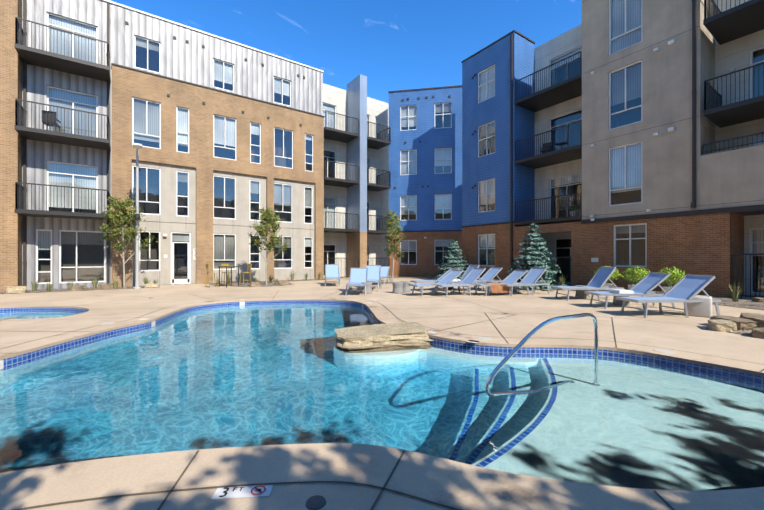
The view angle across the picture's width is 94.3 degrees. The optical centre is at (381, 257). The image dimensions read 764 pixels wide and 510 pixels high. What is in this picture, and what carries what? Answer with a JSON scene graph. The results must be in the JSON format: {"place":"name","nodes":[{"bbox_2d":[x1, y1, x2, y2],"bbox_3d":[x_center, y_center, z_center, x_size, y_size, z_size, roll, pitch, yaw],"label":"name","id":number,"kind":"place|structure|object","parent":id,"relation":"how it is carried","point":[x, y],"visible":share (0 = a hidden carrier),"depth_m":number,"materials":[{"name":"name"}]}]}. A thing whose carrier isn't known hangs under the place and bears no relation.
{"place":"outdoors","nodes":[
{"label":"outdoors","id":0,"kind":"place"},
{"bbox_2d":[110,0,581,102],"label":"sky","id":1,"kind":"structure","parent":0,"point":[396,44],"materials":[{"name":"blue"}]},
{"bbox_2d":[0,277,763,509],"bbox_3d":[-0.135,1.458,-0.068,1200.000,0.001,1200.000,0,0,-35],"label":"deck","id":2,"kind":"structure","parent":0,"point":[430,308],"depth_m":8.21,"materials":[{"name":"concrete"}]},
{"bbox_2d":[0,285,159,293],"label":"ground bed","id":3,"kind":"object","parent":2,"relation":"on","point":[67,289],"visible":0.33,"depth_m":16.06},
{"bbox_2d":[6,286,26,292],"bbox_3d":[-15.152,1.356,14.691,0.619,0.365,0.497,4,-2,-45],"label":"rock","id":4,"kind":"object","parent":3,"relation":"on","point":[15,289],"visible":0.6,"depth_m":14.55,"materials":[{"name":"stone"}]},
{"bbox_2d":[30,279,39,290],"bbox_3d":[-14.970,1.175,15.216,0.506,0.565,0.548,0,0,-35],"label":"grass plant","id":5,"kind":"object","parent":3,"relation":"on","point":[34,287],"depth_m":15.20,"materials":[{"name":"green plant"}]},
{"bbox_2d":[46,283,51,290],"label":"grass plant","id":6,"kind":"object","parent":3,"relation":"on","point":[49,285],"depth_m":15.17,"materials":[{"name":"green plant"}]},
{"bbox_2d":[67,280,73,289],"bbox_3d":[-13.855,1.222,15.728,0.457,0.471,0.447,0,0,8],"label":"grass plant","id":7,"kind":"object","parent":3,"relation":"on","point":[71,284],"depth_m":15.69,"materials":[{"name":"green plant"}]},
{"bbox_2d":[72,285,86,290],"bbox_3d":[-13.417,1.374,15.709,0.429,0.297,0.518,-1,2,-15],"label":"rock","id":8,"kind":"object","parent":3,"relation":"on","point":[78,287],"visible":0.69,"depth_m":15.52,"materials":[{"name":"beige stone"}]},
{"bbox_2d":[89,277,100,288],"bbox_3d":[-13.439,1.130,16.563,0.499,0.656,0.639,0,0,-35],"label":"grass plant","id":9,"kind":"object","parent":3,"relation":"on","point":[94,283],"depth_m":16.56,"materials":[{"name":"green plant"}]},
{"bbox_2d":[97,283,118,289],"bbox_3d":[-12.692,1.373,16.413,0.527,0.330,0.732,0,0,15],"label":"rock","id":10,"kind":"object","parent":3,"relation":"on","point":[106,286],"visible":0.65,"depth_m":16.13,"materials":[{"name":"beige stone"}]},
{"bbox_2d":[112,279,118,288],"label":"grass plant","id":11,"kind":"object","parent":3,"relation":"on","point":[115,285],"depth_m":16.39,"materials":[{"name":"green plant"}]},
{"bbox_2d":[98,193,157,287],"bbox_3d":[-12.141,-0.839,16.962,2.459,4.596,2.144,0,0,-35],"label":"aspen tree","id":12,"kind":"object","parent":3,"relation":"on","point":[115,213],"visible":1,"depth_m":16.68,"materials":[{"name":"green plant"}]},
{"bbox_2d":[133,143,141,288],"bbox_3d":[-11.377,-1.857,16.480,0.340,6.630,1.110,0,0,-35],"label":"lamp post","id":13,"kind":"object","parent":3,"relation":"on","point":[138,146],"visible":1,"depth_m":16.75,"materials":[{"name":"grey metal"}]},
{"bbox_2d":[144,283,158,287],"bbox_3d":[-11.222,1.387,17.253,0.634,0.253,0.415,-1,-1,-40],"label":"rock","id":14,"kind":"object","parent":3,"relation":"on","point":[151,285],"visible":0.69,"depth_m":17.10,"materials":[{"name":"stone"}]},
{"bbox_2d":[0,0,390,291],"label":"building wing","id":15,"kind":"structure","parent":2,"relation":"on","point":[230,136],"depth_m":19.29,"materials":[{"name":"brown brick"}]},
{"bbox_2d":[22,0,696,285],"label":"downspouts","id":16,"kind":"object","parent":15,"relation":"attached to","point":[693,203],"visible":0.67,"depth_m":15.82,"materials":[{"name":"grey metal"}]},
{"bbox_2d":[206,264,218,287],"bbox_3d":[-8.328,0.888,17.379,0.463,1.141,0.455,0,0,-45],"label":"bistro stool","id":17,"kind":"object","parent":2,"relation":"on","point":[207,266],"visible":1,"depth_m":17.25,"materials":[{"name":"yellow metal"}]},
{"bbox_2d":[218,266,239,287],"bbox_3d":[-7.652,0.948,17.728,0.760,1.020,0.760,0,0,35],"label":"bistro table","id":18,"kind":"object","parent":2,"relation":"on","point":[226,281],"visible":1,"depth_m":17.64,"materials":[{"name":"grey metal"}]},
{"bbox_2d":[211,484,272,498],"bbox_3d":[-0.863,1.452,2.203,0.343,0.004,0.112,0,0,-5],"label":"depth marker","id":19,"kind":"object","parent":2,"relation":"on","point":[243,491],"visible":1,"depth_m":2.20,"materials":[{"name":"white tile"}]},
{"bbox_2d":[205,281,291,286],"bbox_3d":[-7.091,1.446,19.459,4.300,0.001,4.400,0,0,-35],"label":"ground bed","id":20,"kind":"object","parent":2,"relation":"on","point":[262,283],"visible":0.57,"depth_m":19.05,"materials":[{"name":"brown soil"}]},
{"bbox_2d":[221,264,232,285],"bbox_3d":[-8.071,0.888,18.416,0.455,1.141,0.463,0,0,-45],"label":"bistro stool","id":21,"kind":"object","parent":20,"relation":"on","point":[228,272],"visible":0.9,"depth_m":18.43,"materials":[{"name":"yellow metal"}]},
{"bbox_2d":[239,264,251,285],"bbox_3d":[-6.981,0.888,18.135,0.463,1.141,0.455,0,0,-45],"label":"bistro stool","id":22,"kind":"object","parent":20,"relation":"on","point":[250,267],"visible":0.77,"depth_m":18.12,"materials":[{"name":"yellow metal"}]},
{"bbox_2d":[249,281,260,286],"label":"rock","id":23,"kind":"object","parent":20,"relation":"on","point":[254,284],"visible":0.71,"depth_m":17.61,"materials":[{"name":"beige stone"}]},
{"bbox_2d":[248,203,288,284],"bbox_3d":[-5.920,-0.691,18.587,2.335,4.301,1.876,0,0,-35],"label":"aspen tree","id":24,"kind":"object","parent":20,"relation":"on","point":[267,221],"visible":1,"depth_m":18.44,"materials":[{"name":"green plant"}]},
{"bbox_2d":[275,280,289,284],"bbox_3d":[-5.304,1.372,18.877,0.479,0.330,0.709,4,2,40],"label":"rock","id":25,"kind":"object","parent":20,"relation":"on","point":[282,282],"visible":0.71,"depth_m":18.71,"materials":[{"name":"beige stone"}]},
{"bbox_2d":[288,279,324,280],"bbox_3d":[-4.981,1.446,22.817,3.000,0.001,1.300,0,0,-35],"label":"ground bed","id":26,"kind":"object","parent":2,"relation":"on","point":[306,280],"visible":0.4,"depth_m":22.37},
{"bbox_2d":[305,495,325,509],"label":"deck drain cover","id":27,"kind":"object","parent":2,"relation":"on","point":[316,502],"visible":1,"depth_m":2.09,"materials":[{"name":"grey"}]},
{"bbox_2d":[325,264,340,286],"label":"lounger","id":28,"kind":"object","parent":2,"relation":"on","point":[331,271],"visible":0.96,"depth_m":19.18,"materials":[{"name":"blue fabric"}]},
{"bbox_2d":[346,268,367,294],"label":"lounger","id":29,"kind":"object","parent":2,"relation":"on","point":[358,276],"visible":0.79,"depth_m":15.01,"materials":[{"name":"blue fabric"}]},
{"bbox_2d":[361,282,371,293],"bbox_3d":[-0.623,1.238,14.458,0.460,0.440,0.453,0,0,-35],"label":"side table","id":30,"kind":"object","parent":2,"relation":"on","point":[368,287],"visible":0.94,"depth_m":14.28,"materials":[{"name":"white plastic"}]},
{"bbox_2d":[361,265,381,290],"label":"lounger","id":31,"kind":"object","parent":2,"relation":"on","point":[374,271],"visible":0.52,"depth_m":16.94,"materials":[{"name":"blue fabric"}]},
{"bbox_2d":[0,297,763,509],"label":"deck coping","id":32,"kind":"object","parent":2,"relation":"on","point":[459,485],"visible":0.94,"depth_m":2.35,"materials":[{"name":"beige concrete"}]},
{"bbox_2d":[0,299,435,368],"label":"depth markers","id":33,"kind":"object","parent":32,"relation":"on","point":[2,361],"visible":0.67,"depth_m":8.31,"materials":[{"name":"white tile"}]},
{"bbox_2d":[0,299,763,386],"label":"pool tile border","id":34,"kind":"object","parent":2,"relation":"in","point":[732,373],"visible":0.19,"depth_m":5.96,"materials":[{"name":"blue tile"}]},
{"bbox_2d":[0,304,763,490],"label":"pool water","id":35,"kind":"structure","parent":34,"relation":"in","point":[244,375],"depth_m":3.93,"materials":[{"name":"blue liquid"}]},
{"bbox_2d":[334,322,432,351],"bbox_3d":[-0.019,1.509,6.738,1.761,0.325,1.152,-3,1,-8],"label":"pool boulder","id":36,"kind":"object","parent":34,"relation":"on","point":[393,336],"visible":0.9,"depth_m":6.32,"materials":[{"name":"stone"}]},
{"bbox_2d":[485,313,597,396],"bbox_3d":[1.978,1.285,4.261,2.045,1.141,0.350,0,0,-35],"label":"pool handrail","id":37,"kind":"object","parent":34,"relation":"attached to","point":[516,348],"visible":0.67,"depth_m":4.10,"materials":[{"name":"silver metal"}]},
{"bbox_2d":[1,290,763,509],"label":"deck joints","id":38,"kind":"object","parent":2,"relation":"on","point":[383,488],"visible":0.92,"depth_m":2.25,"materials":[{"name":"brown"}]},
{"bbox_2d":[374,266,390,284],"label":"lounger","id":39,"kind":"object","parent":2,"relation":"on","point":[384,273],"visible":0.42,"depth_m":19.99,"materials":[{"name":"blue fabric"}]},
{"bbox_2d":[101,299,674,352],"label":"deck skimmer lids","id":40,"kind":"object","parent":2,"relation":"on","point":[657,350],"visible":0.98,"depth_m":6.27,"materials":[{"name":"beige plastic"}]},
{"bbox_2d":[392,282,402,293],"bbox_3d":[0.651,1.238,14.553,0.460,0.440,0.453,0,0,-35],"label":"side table","id":41,"kind":"object","parent":2,"relation":"on","point":[397,287],"visible":1,"depth_m":14.37,"materials":[{"name":"white plastic"}]},
{"bbox_2d":[400,281,410,291],"bbox_3d":[0.988,1.238,15.032,0.460,0.440,0.453,0,0,-35],"label":"side table","id":42,"kind":"object","parent":2,"relation":"on","point":[406,287],"visible":0.73,"depth_m":14.84,"materials":[{"name":"grey concrete"}]},
{"bbox_2d":[390,277,432,278],"bbox_3d":[2.574,1.446,25.453,6.723,0.001,2.657,0,0,31],"label":"ground bed chamfer","id":43,"kind":"object","parent":2,"relation":"on","point":[414,277],"visible":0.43,"depth_m":25.75,"materials":[{"name":"beige concrete"}]},
{"bbox_2d":[388,85,461,276],"bbox_3d":[3.375,-5.642,27.346,5.662,14.200,1.650,0,0,12],"label":"blue building section","id":44,"kind":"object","parent":2,"relation":"on","point":[425,163],"visible":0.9,"depth_m":26.73,"materials":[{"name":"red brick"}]},
{"bbox_2d":[410,268,460,290],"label":"lounger","id":45,"kind":"object","parent":2,"relation":"on","point":[431,281],"visible":0.46,"depth_m":15.99,"materials":[{"name":"blue fabric"}]},
{"bbox_2d":[408,270,464,296],"bbox_3d":[2.171,0.977,13.915,2.176,0.971,0.813,0,0,-21],"label":"lounger","id":46,"kind":"object","parent":2,"relation":"on","point":[449,277],"visible":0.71,"depth_m":13.92,"materials":[{"name":"blue fabric"}]},
{"bbox_2d":[432,238,468,279],"bbox_3d":[4.390,0.136,22.244,2.482,2.733,3.001,0,0,14],"label":"spruce tree","id":47,"kind":"object","parent":2,"relation":"on","point":[451,257],"visible":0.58,"depth_m":21.85,"materials":[{"name":"green plant"}]},
{"bbox_2d":[432,268,488,296],"bbox_3d":[3.092,0.936,13.887,2.176,1.052,0.813,0,0,-21],"label":"lounger","id":48,"kind":"object","parent":2,"relation":"on","point":[471,277],"visible":0.85,"depth_m":13.90,"materials":[{"name":"blue fabric"}]},
{"bbox_2d":[437,264,483,289],"bbox_3d":[3.443,0.890,15.790,2.176,1.144,0.813,0,0,-17],"label":"lounger","id":49,"kind":"object","parent":2,"relation":"on","point":[468,270],"visible":0.31,"depth_m":16.07,"materials":[{"name":"blue fabric"}]},
{"bbox_2d":[461,267,502,289],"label":"lounger","id":50,"kind":"object","parent":2,"relation":"on","point":[491,273],"visible":0.58,"depth_m":16.08,"materials":[{"name":"blue fabric"}]},
{"bbox_2d":[487,281,497,291],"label":"side table","id":51,"kind":"object","parent":2,"relation":"on","point":[489,288],"visible":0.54,"depth_m":15.04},
{"bbox_2d":[473,270,529,295],"bbox_3d":[4.667,0.977,13.952,2.176,0.971,0.813,0,0,-15],"label":"lounger","id":52,"kind":"object","parent":2,"relation":"on","point":[513,277],"visible":0.65,"depth_m":13.97,"materials":[{"name":"blue fabric"}]},
{"bbox_2d":[480,283,510,292],"bbox_3d":[4.436,1.187,13.862,0.864,0.326,0.740,0,0,-18],"label":"side table","id":53,"kind":"object","parent":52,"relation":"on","point":[499,288],"visible":0.8,"depth_m":13.52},
{"bbox_2d":[494,267,549,295],"bbox_3d":[5.588,0.936,14.118,2.176,1.052,0.813,0,0,-22],"label":"lounger","id":54,"kind":"object","parent":2,"relation":"on","point":[533,275],"visible":0.96,"depth_m":14.18,"materials":[{"name":"blue fabric"}]},
{"bbox_2d":[575,285,589,298],"bbox_3d":[7.233,1.238,12.800,0.460,0.440,0.453,0,0,-35],"label":"side table","id":55,"kind":"object","parent":2,"relation":"on","point":[581,294],"visible":0.75,"depth_m":12.63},
{"bbox_2d":[551,266,623,300],"bbox_3d":[7.161,0.890,12.399,2.176,1.144,0.813,0,0,-2],"label":"lounger","id":56,"kind":"object","parent":2,"relation":"on","point":[600,278],"visible":0.9,"depth_m":12.32,"materials":[{"name":"blue fabric"}]},
{"bbox_2d":[461,0,763,298],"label":"building wing","id":57,"kind":"structure","parent":2,"relation":"on","point":[604,89],"depth_m":15.74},
{"bbox_2d":[41,110,568,153],"bbox_3d":[1.045,-7.702,17.047,31.244,4.440,8.343,0,0,9],"label":"balcony furniture","id":58,"kind":"object","parent":57,"relation":"on","point":[54,124],"visible":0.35,"depth_m":15.57,"materials":[{"name":"grey metal"}]},
{"bbox_2d":[164,249,597,261],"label":"wall signs","id":59,"kind":"object","parent":57,"relation":"attached to","point":[194,257],"depth_m":19.65,"materials":[{"name":"white"}]},
{"bbox_2d":[569,205,579,215],"bbox_3d":[9.808,-2.364,18.056,0.491,0.683,0.522,0,0,29],"label":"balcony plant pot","id":60,"kind":"object","parent":57,"relation":"on","point":[575,212],"visible":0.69,"depth_m":17.93,"materials":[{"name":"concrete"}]},
{"bbox_2d":[613,296,629,305],"bbox_3d":[7.409,1.238,10.973,0.460,0.440,0.453,0,0,-35],"label":"side table","id":61,"kind":"object","parent":2,"relation":"on","point":[618,302],"visible":0.46,"depth_m":10.82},
{"bbox_2d":[585,272,674,308],"bbox_3d":[7.257,0.953,10.428,2.176,1.018,0.813,0,0,1],"label":"lounger","id":62,"kind":"object","parent":2,"relation":"on","point":[646,285],"visible":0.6,"depth_m":10.32,"materials":[{"name":"blue fabric"}]},
{"bbox_2d":[609,289,633,293],"bbox_3d":[7.037,0.996,10.420,0.432,0.092,0.432,0,0,-2],"label":"towel","id":63,"kind":"object","parent":62,"relation":"on","point":[620,291],"visible":0.88,"depth_m":10.24,"materials":[{"name":"white fabric"}]},
{"bbox_2d":[538,286,763,309],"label":"ground bed","id":64,"kind":"object","parent":2,"relation":"on","point":[741,302],"visible":0.17,"depth_m":11.16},
{"bbox_2d":[507,223,567,289],"bbox_3d":[7.326,-0.095,16.890,2.679,3.135,3.321,0,0,16],"label":"spruce tree","id":65,"kind":"object","parent":64,"relation":"on","point":[546,276],"visible":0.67,"depth_m":16.51,"materials":[{"name":"green plant"}]},
{"bbox_2d":[557,274,566,285],"bbox_3d":[8.501,1.107,16.824,0.601,0.701,0.581,0,0,-35],"label":"grass plant","id":66,"kind":"object","parent":64,"relation":"on","point":[562,281],"depth_m":16.80,"materials":[{"name":"green plant"}]},
{"bbox_2d":[600,283,613,290],"bbox_3d":[9.385,1.268,14.786,0.540,0.380,0.526,0,0,-35],"label":"round planter","id":67,"kind":"object","parent":64,"relation":"on","point":[608,284],"visible":0.33,"depth_m":14.58,"materials":[{"name":"concrete"}]},
{"bbox_2d":[594,265,620,281],"bbox_3d":[9.389,0.890,14.781,0.925,1.136,0.998,0,0,6],"label":"topiary shrub","id":68,"kind":"object","parent":64,"relation":"on","point":[615,274],"visible":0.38,"depth_m":14.58,"materials":[{"name":"green plant"}]},
{"bbox_2d":[621,266,649,283],"bbox_3d":[9.996,0.888,13.924,0.992,1.140,0.971,0,0,-35],"label":"topiary shrub","id":69,"kind":"object","parent":64,"relation":"on","point":[639,274],"visible":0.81,"depth_m":13.81,"materials":[{"name":"green plant"}]},
{"bbox_2d":[662,286,671,291],"bbox_3d":[10.613,1.268,13.021,0.540,0.380,0.526,0,0,-35],"label":"round planter","id":70,"kind":"object","parent":64,"relation":"on","point":[666,288],"visible":0.19,"depth_m":12.95,"materials":[{"name":"concrete"}]},
{"bbox_2d":[657,266,684,286],"bbox_3d":[10.610,0.887,13.020,0.978,1.142,0.903,0,0,-35],"label":"topiary shrub","id":71,"kind":"object","parent":64,"relation":"on","point":[668,281],"visible":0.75,"depth_m":12.84,"materials":[{"name":"green plant"}]},
{"bbox_2d":[726,281,745,301],"bbox_3d":[11.606,1.108,11.587,0.600,0.700,0.604,0,0,-35],"label":"grass plant","id":72,"kind":"object","parent":64,"relation":"on","point":[735,294],"depth_m":11.59,"materials":[{"name":"green plant"}]},
{"bbox_2d":[751,297,763,302],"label":"rock","id":73,"kind":"object","parent":64,"relation":"on","point":[756,299],"visible":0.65,"depth_m":11.51,"materials":[{"name":"beige stone"}]},
{"bbox_2d":[616,274,720,317],"bbox_3d":[7.218,0.953,8.988,2.176,1.018,0.813,0,0,-4],"label":"lounger","id":74,"kind":"object","parent":2,"relation":"on","point":[687,288],"visible":0.94,"depth_m":8.89,"materials":[{"name":"blue fabric"}]},
{"bbox_2d":[684,295,711,317],"bbox_3d":[7.945,1.211,8.909,0.520,0.494,0.520,0,0,43],"label":"side table","id":75,"kind":"object","parent":2,"relation":"on","point":[701,309],"visible":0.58,"depth_m":8.68,"materials":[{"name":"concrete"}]},
{"bbox_2d":[708,328,751,335],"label":"island ground bed","id":76,"kind":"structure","parent":2,"relation":"on","point":[746,332],"depth_m":6.84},
{"bbox_2d":[706,319,736,332],"bbox_3d":[6.835,1.394,7.153,0.421,0.239,0.518,-3,-1,30],"label":"rock","id":77,"kind":"object","parent":76,"relation":"on","point":[723,325],"visible":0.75,"depth_m":6.98,"materials":[{"name":"stone"}]},
{"bbox_2d":[710,315,756,329],"bbox_3d":[7.271,1.385,7.336,0.462,0.274,0.653,-1,3,-5],"label":"rock","id":78,"kind":"object","parent":76,"relation":"on","point":[744,324],"visible":0.4,"depth_m":7.08,"materials":[{"name":"beige stone"}]},
{"bbox_2d":[739,313,763,327],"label":"rock","id":79,"kind":"object","parent":76,"relation":"on","point":[758,318],"visible":0.38,"depth_m":7.31,"materials":[{"name":"beige stone"}]},
{"bbox_2d":[751,328,763,338],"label":"rock","id":80,"kind":"object","parent":76,"relation":"on","point":[757,332],"visible":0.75,"depth_m":6.43,"materials":[{"name":"beige stone"}]},
{"bbox_2d":[380,209,405,282],"bbox_3d":[0.675,-0.691,20.548,1.592,4.304,1.454,0,0,-35],"label":"aspen tree","id":81,"kind":"object","parent":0,"point":[391,225],"visible":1,"depth_m":20.41,"materials":[{"name":"green plant"}]}
]}

